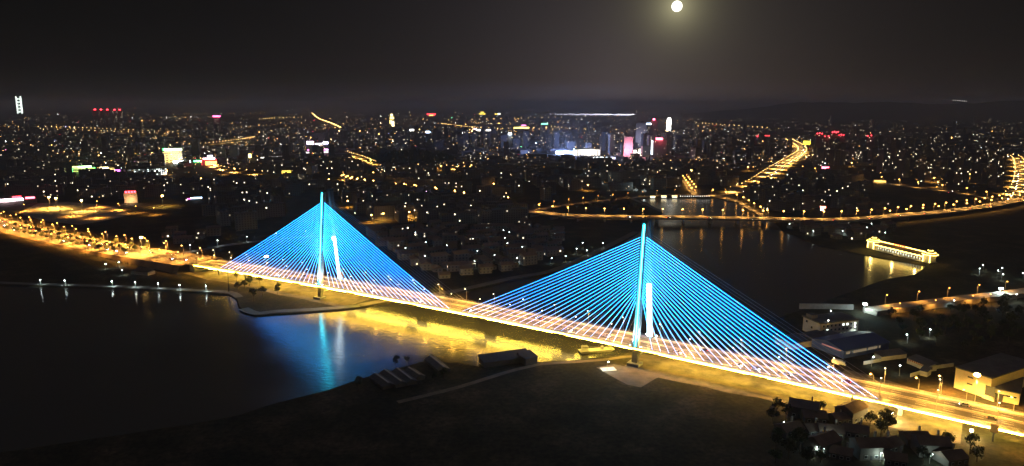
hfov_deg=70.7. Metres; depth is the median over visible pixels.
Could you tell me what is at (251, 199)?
apartment block
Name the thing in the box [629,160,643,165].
apartment block
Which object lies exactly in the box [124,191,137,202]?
grand hotel
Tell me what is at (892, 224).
house
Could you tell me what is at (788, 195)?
apartment block
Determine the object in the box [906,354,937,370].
storage shed
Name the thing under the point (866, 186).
apartment block
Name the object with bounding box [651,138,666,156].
department store
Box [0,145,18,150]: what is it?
apartment block
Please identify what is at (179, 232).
house
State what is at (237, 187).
apartment block
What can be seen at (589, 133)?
tower block
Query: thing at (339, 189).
apartment block
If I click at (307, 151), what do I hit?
shopping mall
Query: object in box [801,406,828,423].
house
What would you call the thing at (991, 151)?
tower block
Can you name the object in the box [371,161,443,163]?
hill
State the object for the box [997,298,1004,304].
tree
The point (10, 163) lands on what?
apartment block
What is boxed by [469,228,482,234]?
house
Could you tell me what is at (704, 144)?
tower block
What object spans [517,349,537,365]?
boat shed
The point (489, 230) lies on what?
house
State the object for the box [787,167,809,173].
apartment block
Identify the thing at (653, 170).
apartment block
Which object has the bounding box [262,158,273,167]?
apartment block
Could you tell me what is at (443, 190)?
apartment block
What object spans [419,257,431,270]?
house
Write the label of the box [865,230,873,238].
house
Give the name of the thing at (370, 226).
house
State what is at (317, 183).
apartment block
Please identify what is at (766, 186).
apartment block
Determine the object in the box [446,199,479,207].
apartment block
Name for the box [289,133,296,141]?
tower block
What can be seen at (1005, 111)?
hills
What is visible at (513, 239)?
house
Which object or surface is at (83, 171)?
apartment block
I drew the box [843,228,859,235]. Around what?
house
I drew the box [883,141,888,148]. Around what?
tower block
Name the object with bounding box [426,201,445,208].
apartment block
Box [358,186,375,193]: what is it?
apartment block
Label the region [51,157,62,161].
apartment block
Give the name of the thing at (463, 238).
house
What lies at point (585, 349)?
ferry barge
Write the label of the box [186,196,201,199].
fuel station
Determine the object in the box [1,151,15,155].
apartment block
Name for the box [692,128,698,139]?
tower block
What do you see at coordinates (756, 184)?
apartment block
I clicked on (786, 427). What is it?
house
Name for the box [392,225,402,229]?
house
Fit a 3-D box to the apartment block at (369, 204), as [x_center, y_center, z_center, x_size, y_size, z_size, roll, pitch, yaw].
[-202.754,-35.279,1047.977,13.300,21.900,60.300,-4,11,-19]
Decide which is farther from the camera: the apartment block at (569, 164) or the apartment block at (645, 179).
the apartment block at (569, 164)
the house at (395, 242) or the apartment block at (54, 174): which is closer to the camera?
the house at (395, 242)
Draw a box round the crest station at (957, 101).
[952,100,966,102]
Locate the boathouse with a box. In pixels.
[478,348,526,367]
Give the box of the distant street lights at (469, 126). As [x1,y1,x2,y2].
[18,113,1023,186]
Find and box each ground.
[0,105,1023,465]
[184,269,373,305]
[625,353,961,443]
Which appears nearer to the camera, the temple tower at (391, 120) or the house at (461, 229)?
the house at (461, 229)
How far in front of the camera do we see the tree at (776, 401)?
377.50 m
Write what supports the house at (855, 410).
on the ground at (572, 415)
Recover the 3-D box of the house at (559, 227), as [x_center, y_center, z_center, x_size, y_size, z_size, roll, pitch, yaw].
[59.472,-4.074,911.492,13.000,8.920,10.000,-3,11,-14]
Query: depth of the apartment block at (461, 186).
1327.53 m
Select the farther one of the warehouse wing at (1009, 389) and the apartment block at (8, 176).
the apartment block at (8, 176)
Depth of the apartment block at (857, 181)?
1353.97 m
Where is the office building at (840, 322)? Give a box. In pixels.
[802,312,859,332]
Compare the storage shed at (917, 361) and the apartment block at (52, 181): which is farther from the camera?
the apartment block at (52, 181)
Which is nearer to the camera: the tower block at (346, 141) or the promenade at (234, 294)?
the promenade at (234, 294)
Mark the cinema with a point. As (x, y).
(317, 143)
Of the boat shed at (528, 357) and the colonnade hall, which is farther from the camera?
the colonnade hall
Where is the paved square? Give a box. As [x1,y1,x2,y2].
[19,202,130,224]
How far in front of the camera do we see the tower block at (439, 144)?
2499.97 m
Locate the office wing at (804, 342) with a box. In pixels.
[775,330,838,349]
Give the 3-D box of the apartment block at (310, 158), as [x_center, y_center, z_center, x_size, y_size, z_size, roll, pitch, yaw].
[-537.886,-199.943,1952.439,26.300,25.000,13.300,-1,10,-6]
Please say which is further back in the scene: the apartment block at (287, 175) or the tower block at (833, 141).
the tower block at (833, 141)
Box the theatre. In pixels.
[201,155,216,164]
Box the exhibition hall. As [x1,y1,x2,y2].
[556,150,572,153]
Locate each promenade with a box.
[0,282,242,297]
[239,304,359,314]
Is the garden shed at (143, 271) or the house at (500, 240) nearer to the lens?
the garden shed at (143, 271)
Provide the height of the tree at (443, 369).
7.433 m
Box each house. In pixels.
[161,232,171,237]
[165,226,177,232]
[172,235,193,243]
[174,231,185,234]
[194,233,204,238]
[195,229,205,234]
[206,225,220,235]
[366,225,380,235]
[369,226,381,238]
[375,236,393,245]
[376,232,388,237]
[380,225,387,231]
[387,238,403,249]
[389,229,400,231]
[389,231,407,237]
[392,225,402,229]
[393,246,404,252]
[397,236,408,244]
[397,249,418,259]
[400,228,417,235]
[403,224,413,228]
[406,242,423,251]
[407,234,415,240]
[409,255,419,265]
[411,238,421,242]
[416,223,428,227]
[416,230,427,237]
[418,250,429,258]
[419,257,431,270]
[422,247,436,252]
[424,227,440,235]
[427,219,441,227]
[429,236,439,244]
[429,252,447,264]
[430,228,442,237]
[431,264,442,271]
[432,236,442,246]
[434,246,444,251]
[438,271,450,278]
[439,225,448,232]
[440,261,450,268]
[441,222,456,228]
[442,232,457,243]
[445,245,457,254]
[446,261,468,271]
[447,241,456,244]
[448,228,458,234]
[451,249,468,260]
[452,226,463,233]
[458,224,467,228]
[459,265,473,274]
[460,236,468,245]
[461,245,480,253]
[464,239,476,244]
[466,233,484,240]
[468,260,475,266]
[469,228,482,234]
[471,255,480,261]
[472,224,486,228]
[477,228,494,234]
[477,237,488,245]
[477,263,492,273]
[478,255,492,263]
[482,242,498,253]
[482,247,497,258]
[484,233,495,236]
[486,223,492,228]
[488,237,503,248]
[492,230,502,236]
[493,223,506,232]
[495,254,508,263]
[498,261,512,271]
[500,234,512,241]
[503,243,520,255]
[507,224,521,231]
[507,249,524,261]
[509,235,521,243]
[510,227,521,237]
[510,260,518,267]
[515,243,526,250]
[518,230,533,238]
[519,251,537,265]
[520,217,531,227]
[525,248,542,259]
[526,238,545,247]
[531,238,545,245]
[531,244,545,254]
[532,227,543,232]
[532,232,548,240]
[534,223,543,227]
[540,225,550,231]
[543,246,563,256]
[545,240,557,246]
[546,229,564,237]
[551,239,561,243]
[552,233,563,240]
[553,226,564,233]
[773,416,805,437]
[787,224,797,228]
[788,396,820,418]
[799,220,814,228]
[800,222,814,232]
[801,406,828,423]
[803,417,822,435]
[803,426,842,458]
[806,224,821,235]
[818,419,845,439]
[820,224,829,231]
[824,221,839,225]
[827,409,851,424]
[828,224,844,234]
[829,442,853,462]
[830,233,841,238]
[834,395,868,423]
[841,419,869,437]
[842,206,856,214]
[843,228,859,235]
[845,223,860,228]
[848,229,865,239]
[849,431,891,460]
[853,203,868,209]
[856,210,866,214]
[857,197,870,202]
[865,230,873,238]
[866,227,885,234]
[867,202,876,207]
[873,209,882,213]
[873,224,891,233]
[874,203,884,208]
[880,201,890,206]
[880,221,895,230]
[883,447,907,465]
[884,431,904,451]
[898,425,929,445]
[910,430,951,457]
[931,443,969,465]
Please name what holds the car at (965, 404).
on the cable stayed bridge at (637, 342)
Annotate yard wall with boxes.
[863,358,881,364]
[910,363,953,376]
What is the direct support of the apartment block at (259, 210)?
on the ground at (572, 415)
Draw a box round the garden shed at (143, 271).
[131,267,155,275]
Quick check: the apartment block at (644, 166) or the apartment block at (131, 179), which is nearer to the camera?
the apartment block at (131, 179)
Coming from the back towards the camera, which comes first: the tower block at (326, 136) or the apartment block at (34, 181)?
the tower block at (326, 136)
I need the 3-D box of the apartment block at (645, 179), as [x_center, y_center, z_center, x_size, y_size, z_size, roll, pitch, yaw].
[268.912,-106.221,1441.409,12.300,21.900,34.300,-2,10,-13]
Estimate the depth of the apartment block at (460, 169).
1618.64 m
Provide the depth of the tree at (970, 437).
336.55 m
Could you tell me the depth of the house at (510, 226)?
920.45 m
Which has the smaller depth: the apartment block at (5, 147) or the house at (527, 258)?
the house at (527, 258)
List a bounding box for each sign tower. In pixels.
[213,116,220,126]
[508,133,511,146]
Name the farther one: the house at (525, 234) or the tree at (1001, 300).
the house at (525, 234)
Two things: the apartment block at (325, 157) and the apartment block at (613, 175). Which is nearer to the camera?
the apartment block at (613, 175)
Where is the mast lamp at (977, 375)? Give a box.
[974,373,980,403]
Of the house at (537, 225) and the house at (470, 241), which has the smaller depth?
the house at (470, 241)
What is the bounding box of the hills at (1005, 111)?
[663,100,1023,121]
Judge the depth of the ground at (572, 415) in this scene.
640.89 m
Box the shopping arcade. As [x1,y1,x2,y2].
[261,155,298,157]
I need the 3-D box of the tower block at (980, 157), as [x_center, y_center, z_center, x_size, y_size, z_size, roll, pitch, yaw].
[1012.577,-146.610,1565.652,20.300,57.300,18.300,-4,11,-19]
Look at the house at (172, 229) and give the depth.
910.65 m
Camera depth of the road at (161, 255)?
794.47 m
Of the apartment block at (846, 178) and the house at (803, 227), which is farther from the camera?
the apartment block at (846, 178)
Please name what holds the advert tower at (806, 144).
on the ground at (572, 415)
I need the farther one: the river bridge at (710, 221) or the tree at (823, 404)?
the river bridge at (710, 221)
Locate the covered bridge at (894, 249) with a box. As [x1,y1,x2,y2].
[867,236,937,263]
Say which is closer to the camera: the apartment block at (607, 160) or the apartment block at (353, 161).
the apartment block at (353, 161)
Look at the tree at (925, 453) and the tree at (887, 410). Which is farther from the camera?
the tree at (887, 410)
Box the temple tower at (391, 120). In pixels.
[389,113,394,125]
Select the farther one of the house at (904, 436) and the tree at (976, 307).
the tree at (976, 307)
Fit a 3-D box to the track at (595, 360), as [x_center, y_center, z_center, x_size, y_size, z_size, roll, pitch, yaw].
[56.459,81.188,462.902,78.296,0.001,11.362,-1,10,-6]
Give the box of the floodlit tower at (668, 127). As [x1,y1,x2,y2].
[666,117,670,131]
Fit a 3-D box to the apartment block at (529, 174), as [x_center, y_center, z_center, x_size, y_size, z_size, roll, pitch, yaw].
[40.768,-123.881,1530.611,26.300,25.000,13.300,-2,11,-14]
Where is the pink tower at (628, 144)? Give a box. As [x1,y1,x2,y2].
[624,135,632,155]
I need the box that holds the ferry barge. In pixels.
[578,345,614,353]
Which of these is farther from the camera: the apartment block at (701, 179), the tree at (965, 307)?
the apartment block at (701, 179)
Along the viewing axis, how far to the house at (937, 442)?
335.87 m
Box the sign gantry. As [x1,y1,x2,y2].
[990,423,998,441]
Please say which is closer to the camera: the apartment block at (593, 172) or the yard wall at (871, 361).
the yard wall at (871, 361)
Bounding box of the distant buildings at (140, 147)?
[0,112,1023,167]
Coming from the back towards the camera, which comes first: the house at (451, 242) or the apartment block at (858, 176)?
the apartment block at (858, 176)
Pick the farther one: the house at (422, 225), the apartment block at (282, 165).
the apartment block at (282, 165)
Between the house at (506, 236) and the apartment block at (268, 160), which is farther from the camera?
the apartment block at (268, 160)
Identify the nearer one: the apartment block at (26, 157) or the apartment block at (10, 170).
the apartment block at (10, 170)
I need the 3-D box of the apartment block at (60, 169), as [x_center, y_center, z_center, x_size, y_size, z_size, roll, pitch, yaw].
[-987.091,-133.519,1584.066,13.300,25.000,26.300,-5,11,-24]
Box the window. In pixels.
[985,385,995,397]
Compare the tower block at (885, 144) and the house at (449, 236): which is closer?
the house at (449, 236)
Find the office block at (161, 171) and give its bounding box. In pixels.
[127,167,166,174]
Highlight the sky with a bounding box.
[0,0,1023,104]
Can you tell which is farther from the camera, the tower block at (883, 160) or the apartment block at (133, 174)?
the tower block at (883, 160)
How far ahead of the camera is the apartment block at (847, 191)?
1169.50 m
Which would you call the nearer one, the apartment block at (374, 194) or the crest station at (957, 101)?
the apartment block at (374, 194)
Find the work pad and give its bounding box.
[600,367,615,370]
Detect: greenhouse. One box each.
[369,372,393,389]
[379,369,405,387]
[392,367,417,385]
[404,367,424,380]
[424,355,449,373]
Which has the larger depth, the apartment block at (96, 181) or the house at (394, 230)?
the apartment block at (96, 181)
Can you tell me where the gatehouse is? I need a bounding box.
[427,114,435,117]
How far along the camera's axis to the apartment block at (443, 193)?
1168.79 m
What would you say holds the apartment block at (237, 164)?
on the ground at (572, 415)
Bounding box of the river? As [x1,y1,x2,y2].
[0,198,924,451]
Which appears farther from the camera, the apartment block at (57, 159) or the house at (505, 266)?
the apartment block at (57, 159)
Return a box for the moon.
[671,1,681,11]
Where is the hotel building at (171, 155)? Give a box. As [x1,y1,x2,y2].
[162,148,182,163]
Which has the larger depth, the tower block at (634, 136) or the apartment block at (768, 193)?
the tower block at (634, 136)
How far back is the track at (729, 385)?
423.57 m
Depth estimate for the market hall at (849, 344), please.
477.19 m
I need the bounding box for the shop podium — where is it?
[173,159,190,163]
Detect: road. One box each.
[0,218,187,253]
[0,220,211,263]
[125,250,211,264]
[185,235,329,252]
[198,162,262,175]
[352,156,374,164]
[358,231,637,305]
[528,196,1023,222]
[533,193,737,210]
[624,196,661,210]
[682,180,698,194]
[710,195,766,216]
[728,142,806,193]
[841,370,1023,413]
[864,288,1023,315]
[867,180,1000,200]
[1001,157,1023,199]
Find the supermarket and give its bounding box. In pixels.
[0,195,23,202]
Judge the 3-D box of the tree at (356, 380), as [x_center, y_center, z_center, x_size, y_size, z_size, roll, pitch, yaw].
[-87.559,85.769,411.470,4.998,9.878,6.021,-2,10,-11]
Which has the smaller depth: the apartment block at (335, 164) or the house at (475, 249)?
the house at (475, 249)
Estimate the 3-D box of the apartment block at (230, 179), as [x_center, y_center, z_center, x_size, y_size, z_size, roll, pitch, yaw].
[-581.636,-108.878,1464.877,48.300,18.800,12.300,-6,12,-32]
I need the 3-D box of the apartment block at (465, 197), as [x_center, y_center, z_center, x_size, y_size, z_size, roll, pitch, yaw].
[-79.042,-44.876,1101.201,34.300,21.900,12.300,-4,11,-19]
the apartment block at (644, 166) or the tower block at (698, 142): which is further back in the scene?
the tower block at (698, 142)
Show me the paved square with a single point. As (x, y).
(84, 213)
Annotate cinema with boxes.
[307,141,327,144]
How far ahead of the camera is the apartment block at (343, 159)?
1926.32 m
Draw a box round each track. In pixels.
[397,363,541,402]
[540,355,659,364]
[652,370,788,399]
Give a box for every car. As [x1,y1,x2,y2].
[959,403,969,406]
[987,416,996,420]
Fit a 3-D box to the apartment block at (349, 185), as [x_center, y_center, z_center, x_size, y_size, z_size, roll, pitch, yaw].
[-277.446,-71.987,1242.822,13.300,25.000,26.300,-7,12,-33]
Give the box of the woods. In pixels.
[367,148,455,163]
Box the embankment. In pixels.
[0,217,222,273]
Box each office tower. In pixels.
[636,121,650,147]
[651,119,657,137]
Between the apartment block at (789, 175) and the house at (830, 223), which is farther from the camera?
the apartment block at (789, 175)
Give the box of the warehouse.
[954,353,1023,401]
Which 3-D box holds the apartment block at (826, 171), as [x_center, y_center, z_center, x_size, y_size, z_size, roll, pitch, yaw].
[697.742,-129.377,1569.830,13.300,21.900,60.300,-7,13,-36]
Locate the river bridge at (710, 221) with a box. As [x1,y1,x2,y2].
[528,210,926,224]
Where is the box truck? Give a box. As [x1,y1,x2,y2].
[832,358,845,365]
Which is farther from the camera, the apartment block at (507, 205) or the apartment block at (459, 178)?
the apartment block at (459, 178)
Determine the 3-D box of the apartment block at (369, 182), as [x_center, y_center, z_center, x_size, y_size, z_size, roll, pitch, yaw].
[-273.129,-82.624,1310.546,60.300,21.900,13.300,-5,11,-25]
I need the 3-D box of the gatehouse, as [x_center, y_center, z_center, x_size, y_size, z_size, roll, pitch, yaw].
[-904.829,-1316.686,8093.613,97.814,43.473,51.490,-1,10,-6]
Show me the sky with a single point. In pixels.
(53, 52)
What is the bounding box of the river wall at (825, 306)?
[799,303,853,309]
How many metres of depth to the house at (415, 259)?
730.75 m
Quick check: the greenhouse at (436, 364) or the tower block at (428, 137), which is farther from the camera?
the tower block at (428, 137)
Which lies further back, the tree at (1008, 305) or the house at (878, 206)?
the house at (878, 206)
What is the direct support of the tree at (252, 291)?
on the ground at (572, 415)
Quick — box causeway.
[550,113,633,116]
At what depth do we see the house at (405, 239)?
838.05 m
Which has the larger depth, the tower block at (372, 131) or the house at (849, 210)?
the tower block at (372, 131)
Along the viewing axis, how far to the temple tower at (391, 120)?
5059.83 m
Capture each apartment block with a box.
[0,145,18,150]
[0,155,8,159]
[0,161,5,169]
[0,179,27,191]
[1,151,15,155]
[2,160,16,166]
[3,174,14,180]
[3,183,42,195]
[4,154,16,159]
[6,166,30,173]
[7,172,34,178]
[11,170,22,173]
[15,149,35,153]
[16,153,27,159]
[16,158,42,166]
[21,155,31,158]
[22,168,55,175]
[23,175,44,183]
[23,178,39,184]
[32,155,42,158]
[32,159,50,168]
[35,162,46,168]
[40,183,64,195]
[44,178,61,183]
[45,175,66,186]
[49,172,75,179]
[50,161,78,169]
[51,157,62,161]
[53,154,65,159]
[54,176,64,186]
[57,166,65,172]
[57,171,73,183]
[62,152,76,159]
[75,177,92,190]
[76,183,107,194]
[78,167,109,174]
[79,186,111,197]
[85,171,105,178]
[92,177,109,183]
[96,169,114,177]
[103,177,119,186]
[109,180,125,193]
[112,170,127,180]
[117,183,133,198]
[124,175,158,181]
[127,172,141,176]
[134,178,169,191]
[137,177,172,182]
[141,170,155,176]
[143,183,160,197]
[156,181,164,195]
[164,181,200,194]
[179,176,198,182]
[195,177,210,191]
[201,201,237,215]
[207,189,247,203]
[212,174,237,184]
[213,184,233,191]
[214,180,223,185]
[214,193,225,202]
[215,157,231,162]
[215,207,230,225]
[218,204,264,220]
[225,194,261,205]
[233,183,255,185]
[234,184,260,189]
[234,188,256,194]
[234,209,257,230]
[235,159,244,169]
[235,177,245,180]
[235,179,269,184]
[237,154,247,161]
[239,201,284,217]
[240,161,255,170]
[245,196,256,203]
[251,186,260,194]
[255,175,265,179]
[258,187,271,202]
[259,182,270,190]
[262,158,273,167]
[263,163,275,173]
[270,193,281,202]
[272,176,297,186]
[276,163,299,171]
[277,160,302,163]
[278,166,300,173]
[281,181,308,190]
[282,171,296,177]
[283,181,299,195]
[288,179,303,192]
[289,154,296,159]
[298,173,312,179]
[299,162,325,171]
[303,178,325,187]
[306,163,317,174]
[308,154,317,162]
[315,158,339,164]
[321,155,338,158]
[321,164,333,175]
[324,179,343,191]
[329,157,347,160]
[330,162,340,170]
[334,165,346,176]
[338,184,357,195]
[341,187,357,202]
[344,181,378,187]
[344,183,356,187]
[345,178,364,182]
[347,169,362,178]
[349,163,363,171]
[350,159,360,163]
[352,191,366,204]
[354,200,386,214]
[356,194,365,202]
[357,184,374,187]
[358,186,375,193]
[361,172,383,181]
[363,179,393,189]
[364,188,380,199]
[365,200,377,218]
[370,190,387,200]
[372,203,396,219]
[376,200,406,204]
[377,183,385,189]
[377,195,399,200]
[384,161,389,170]
[384,202,427,217]
[385,165,411,173]
[385,172,391,179]
[390,170,405,179]
[391,183,405,189]
[391,190,408,202]
[392,175,409,186]
[394,206,407,222]
[401,173,424,178]
[403,187,423,191]
[408,162,413,173]
[409,178,431,187]
[409,190,426,202]
[410,185,430,190]
[415,165,422,173]
[415,205,427,222]
[421,164,436,173]
[424,191,434,201]
[426,172,455,178]
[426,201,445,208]
[427,206,459,219]
[429,188,448,192]
[429,198,467,202]
[430,193,467,200]
[432,177,449,188]
[434,190,455,194]
[439,209,475,223]
[442,165,449,172]
[443,173,456,185]
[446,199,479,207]
[448,196,471,200]
[452,180,471,192]
[454,166,481,175]
[454,192,476,196]
[456,172,461,180]
[456,202,469,210]
[464,168,479,178]
[465,205,487,221]
[471,200,490,206]
[473,193,492,200]
[476,184,503,194]
[477,207,491,223]
[480,167,504,177]
[480,199,512,203]
[481,175,494,184]
[481,195,499,200]
[482,165,496,168]
[485,202,527,208]
[488,206,522,222]
[491,184,510,196]
[497,178,514,189]
[498,169,510,179]
[500,165,515,167]
[500,206,527,217]
[503,167,523,170]
[511,170,524,178]
[514,178,522,192]
[523,166,537,170]
[525,168,537,180]
[533,174,539,184]
[536,174,550,187]
[540,180,555,193]
[541,173,566,183]
[541,185,551,200]
[551,168,558,173]
[559,176,567,186]
[561,173,591,177]
[564,159,587,168]
[568,177,582,190]
[574,159,585,169]
[583,168,604,176]
[583,176,601,187]
[586,157,600,162]
[587,162,601,168]
[599,170,615,179]
[601,156,612,163]
[601,163,612,170]
[607,180,632,190]
[608,170,622,181]
[619,169,645,179]
[620,165,633,169]
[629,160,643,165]
[633,157,644,161]
[634,164,659,172]
[640,174,652,185]
[645,166,658,173]
[646,162,670,170]
[647,173,665,176]
[650,176,665,189]
[653,159,669,162]
[665,175,681,186]
[670,161,687,169]
[678,165,689,175]
[687,171,709,179]
[694,160,711,167]
[695,174,713,184]
[696,161,720,169]
[697,165,722,171]
[711,170,725,181]
[720,175,738,185]
[743,185,759,200]
[747,182,764,189]
[759,188,777,201]
[760,177,784,183]
[761,178,779,184]
[761,183,776,189]
[763,197,793,212]
[777,183,792,195]
[782,191,801,200]
[785,172,800,180]
[785,179,800,191]
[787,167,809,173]
[790,176,815,186]
[794,193,811,210]
[799,170,813,178]
[802,179,816,192]
[807,193,826,207]
[809,188,825,194]
[811,171,823,179]
[819,168,847,177]
[825,173,838,182]
[825,182,851,195]
[828,174,841,179]
[828,178,843,183]
[830,195,856,208]
[831,182,849,196]
[838,173,854,182]
[838,189,868,197]
[839,174,851,182]
[840,188,859,202]
[851,173,863,181]
[852,180,871,188]
[853,181,872,191]
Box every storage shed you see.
[874,348,907,360]
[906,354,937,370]
[919,365,932,376]
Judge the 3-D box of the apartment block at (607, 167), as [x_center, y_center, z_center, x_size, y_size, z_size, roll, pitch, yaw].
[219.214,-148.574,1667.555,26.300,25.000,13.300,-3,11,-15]
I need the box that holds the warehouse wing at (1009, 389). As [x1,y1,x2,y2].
[990,377,1023,404]
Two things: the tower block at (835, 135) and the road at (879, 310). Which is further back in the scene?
the tower block at (835, 135)
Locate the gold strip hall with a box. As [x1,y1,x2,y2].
[514,125,528,128]
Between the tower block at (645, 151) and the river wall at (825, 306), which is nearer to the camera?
the river wall at (825, 306)
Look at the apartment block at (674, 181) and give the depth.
1412.25 m
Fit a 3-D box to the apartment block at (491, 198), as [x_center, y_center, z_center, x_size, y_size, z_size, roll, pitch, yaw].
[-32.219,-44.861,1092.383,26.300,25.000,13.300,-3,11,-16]
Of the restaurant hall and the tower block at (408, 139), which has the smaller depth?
the restaurant hall
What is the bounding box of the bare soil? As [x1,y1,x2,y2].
[597,364,666,386]
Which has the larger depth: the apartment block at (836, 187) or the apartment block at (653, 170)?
the apartment block at (653, 170)
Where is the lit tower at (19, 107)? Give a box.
[14,95,23,118]
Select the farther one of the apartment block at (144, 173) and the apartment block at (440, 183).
the apartment block at (144, 173)
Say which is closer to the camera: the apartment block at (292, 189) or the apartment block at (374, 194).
the apartment block at (374, 194)
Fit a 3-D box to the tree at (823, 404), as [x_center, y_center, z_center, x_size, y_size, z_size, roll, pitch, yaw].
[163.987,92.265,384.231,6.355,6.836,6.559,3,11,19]
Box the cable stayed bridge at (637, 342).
[189,189,1023,435]
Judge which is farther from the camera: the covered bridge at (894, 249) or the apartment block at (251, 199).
the apartment block at (251, 199)
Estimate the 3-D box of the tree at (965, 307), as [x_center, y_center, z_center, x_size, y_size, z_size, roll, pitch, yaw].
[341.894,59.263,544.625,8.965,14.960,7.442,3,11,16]
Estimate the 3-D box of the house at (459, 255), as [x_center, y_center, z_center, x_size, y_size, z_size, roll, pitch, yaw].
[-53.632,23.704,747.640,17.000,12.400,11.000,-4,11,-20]
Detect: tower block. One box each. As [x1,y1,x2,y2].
[92,109,98,125]
[98,109,104,125]
[105,109,110,125]
[112,109,117,125]
[117,109,123,125]
[277,127,282,140]
[280,135,285,143]
[284,136,289,144]
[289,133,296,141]
[297,127,301,142]
[299,129,304,145]
[318,132,324,141]
[325,132,328,140]
[340,127,344,139]
[342,137,350,145]
[352,130,357,142]
[364,133,370,143]
[370,128,374,139]
[380,129,385,147]
[397,130,401,145]
[405,132,410,146]
[417,135,422,145]
[426,133,431,142]
[432,129,436,147]
[435,140,443,149]
[437,130,441,139]
[444,125,447,139]
[452,128,455,140]
[457,135,462,145]
[463,131,467,149]
[472,132,476,146]
[480,128,485,144]
[484,137,488,149]
[491,130,496,145]
[501,134,506,150]
[513,138,519,147]
[523,130,527,147]
[540,125,545,140]
[544,135,551,143]
[549,136,552,147]
[553,131,558,148]
[564,133,569,147]
[566,141,574,151]
[573,138,581,147]
[585,142,591,147]
[587,126,591,141]
[600,133,601,148]
[602,131,605,150]
[605,132,611,151]
[608,133,615,154]
[619,133,626,142]
[620,144,623,154]
[629,128,635,134]
[633,131,635,142]
[640,145,651,156]
[641,133,648,145]
[647,134,654,145]
[664,134,671,154]
[673,134,680,150]
[688,145,697,156]
[690,147,699,159]
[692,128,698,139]
[694,138,702,153]
[702,139,708,152]
[709,139,718,158]
[710,134,717,139]
[718,141,726,151]
[721,145,732,156]
[726,134,733,145]
[728,136,736,149]
[812,147,823,162]
[815,132,823,147]
[823,135,830,149]
[829,138,839,157]
[831,131,838,138]
[834,142,846,163]
[839,134,844,142]
[849,146,860,158]
[854,150,867,162]
[866,135,873,150]
[867,147,879,159]
[873,135,883,148]
[876,148,890,172]
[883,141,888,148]
[889,157,896,171]
[890,139,901,157]
[896,147,910,177]
[901,135,910,147]
[914,144,928,171]
[917,154,933,181]
[927,133,936,151]
[928,146,933,154]
[932,157,947,176]
[937,148,950,157]
[943,145,953,155]
[947,155,955,170]
[954,144,965,154]
[954,151,971,184]
[963,133,972,150]
[970,148,982,160]
[970,152,987,177]
[970,162,988,183]
[982,136,993,151]
[984,148,997,171]
[988,145,1000,153]
[988,153,1006,187]
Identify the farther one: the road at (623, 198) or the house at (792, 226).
the road at (623, 198)
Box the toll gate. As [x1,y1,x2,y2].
[873,179,885,182]
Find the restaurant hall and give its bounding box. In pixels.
[99,166,114,170]
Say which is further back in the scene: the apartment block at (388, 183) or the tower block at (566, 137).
the tower block at (566, 137)
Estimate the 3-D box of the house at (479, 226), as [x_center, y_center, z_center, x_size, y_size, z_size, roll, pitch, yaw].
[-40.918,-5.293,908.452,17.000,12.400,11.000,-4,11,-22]
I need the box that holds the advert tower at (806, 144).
[803,141,809,148]
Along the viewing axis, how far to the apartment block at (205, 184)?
1341.33 m
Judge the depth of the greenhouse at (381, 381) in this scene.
420.27 m
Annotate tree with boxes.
[233,281,241,290]
[245,277,252,285]
[249,288,257,298]
[257,286,266,295]
[354,375,362,391]
[393,355,399,363]
[439,367,446,374]
[765,407,779,423]
[768,448,782,463]
[770,432,782,448]
[772,397,782,416]
[772,427,785,435]
[779,436,798,459]
[781,402,792,421]
[788,431,800,443]
[791,427,809,453]
[800,446,815,464]
[815,401,826,409]
[815,449,827,462]
[863,411,877,427]
[874,418,889,436]
[878,408,897,419]
[879,413,896,433]
[886,307,895,316]
[896,317,903,325]
[910,309,919,320]
[916,305,923,310]
[916,329,925,338]
[916,445,932,463]
[917,320,927,333]
[930,327,942,344]
[937,314,944,325]
[942,430,955,441]
[947,303,954,311]
[947,314,958,325]
[954,304,961,315]
[959,302,970,320]
[965,432,979,453]
[970,445,984,461]
[971,303,979,314]
[978,309,988,324]
[979,296,987,305]
[995,304,1010,317]
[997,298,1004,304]
[1000,292,1011,301]
[1001,302,1012,314]
[1014,305,1023,313]
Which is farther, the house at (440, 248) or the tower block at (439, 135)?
the tower block at (439, 135)
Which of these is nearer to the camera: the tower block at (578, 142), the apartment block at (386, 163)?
the apartment block at (386, 163)
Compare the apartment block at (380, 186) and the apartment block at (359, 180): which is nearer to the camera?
the apartment block at (380, 186)
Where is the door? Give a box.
[995,393,1002,401]
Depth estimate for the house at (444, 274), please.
677.23 m
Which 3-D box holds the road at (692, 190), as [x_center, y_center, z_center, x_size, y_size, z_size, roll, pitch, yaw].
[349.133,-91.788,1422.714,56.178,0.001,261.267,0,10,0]
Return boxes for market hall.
[72,166,94,173]
[811,331,889,358]
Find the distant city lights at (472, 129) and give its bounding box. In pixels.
[0,107,1020,195]
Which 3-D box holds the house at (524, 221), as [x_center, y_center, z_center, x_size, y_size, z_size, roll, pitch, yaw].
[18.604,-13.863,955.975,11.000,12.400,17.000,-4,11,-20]
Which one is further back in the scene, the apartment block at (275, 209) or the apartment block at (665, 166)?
the apartment block at (665, 166)
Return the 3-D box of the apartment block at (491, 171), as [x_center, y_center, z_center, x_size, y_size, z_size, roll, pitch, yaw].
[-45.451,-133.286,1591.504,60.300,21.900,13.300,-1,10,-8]
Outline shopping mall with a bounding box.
[306,149,327,153]
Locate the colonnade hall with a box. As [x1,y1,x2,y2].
[574,148,599,155]
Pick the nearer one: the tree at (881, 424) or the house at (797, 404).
the tree at (881, 424)
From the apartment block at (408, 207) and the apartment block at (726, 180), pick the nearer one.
the apartment block at (408, 207)
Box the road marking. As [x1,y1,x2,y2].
[9,223,204,261]
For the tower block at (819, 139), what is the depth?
2082.83 m
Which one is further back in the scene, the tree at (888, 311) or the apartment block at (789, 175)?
the apartment block at (789, 175)

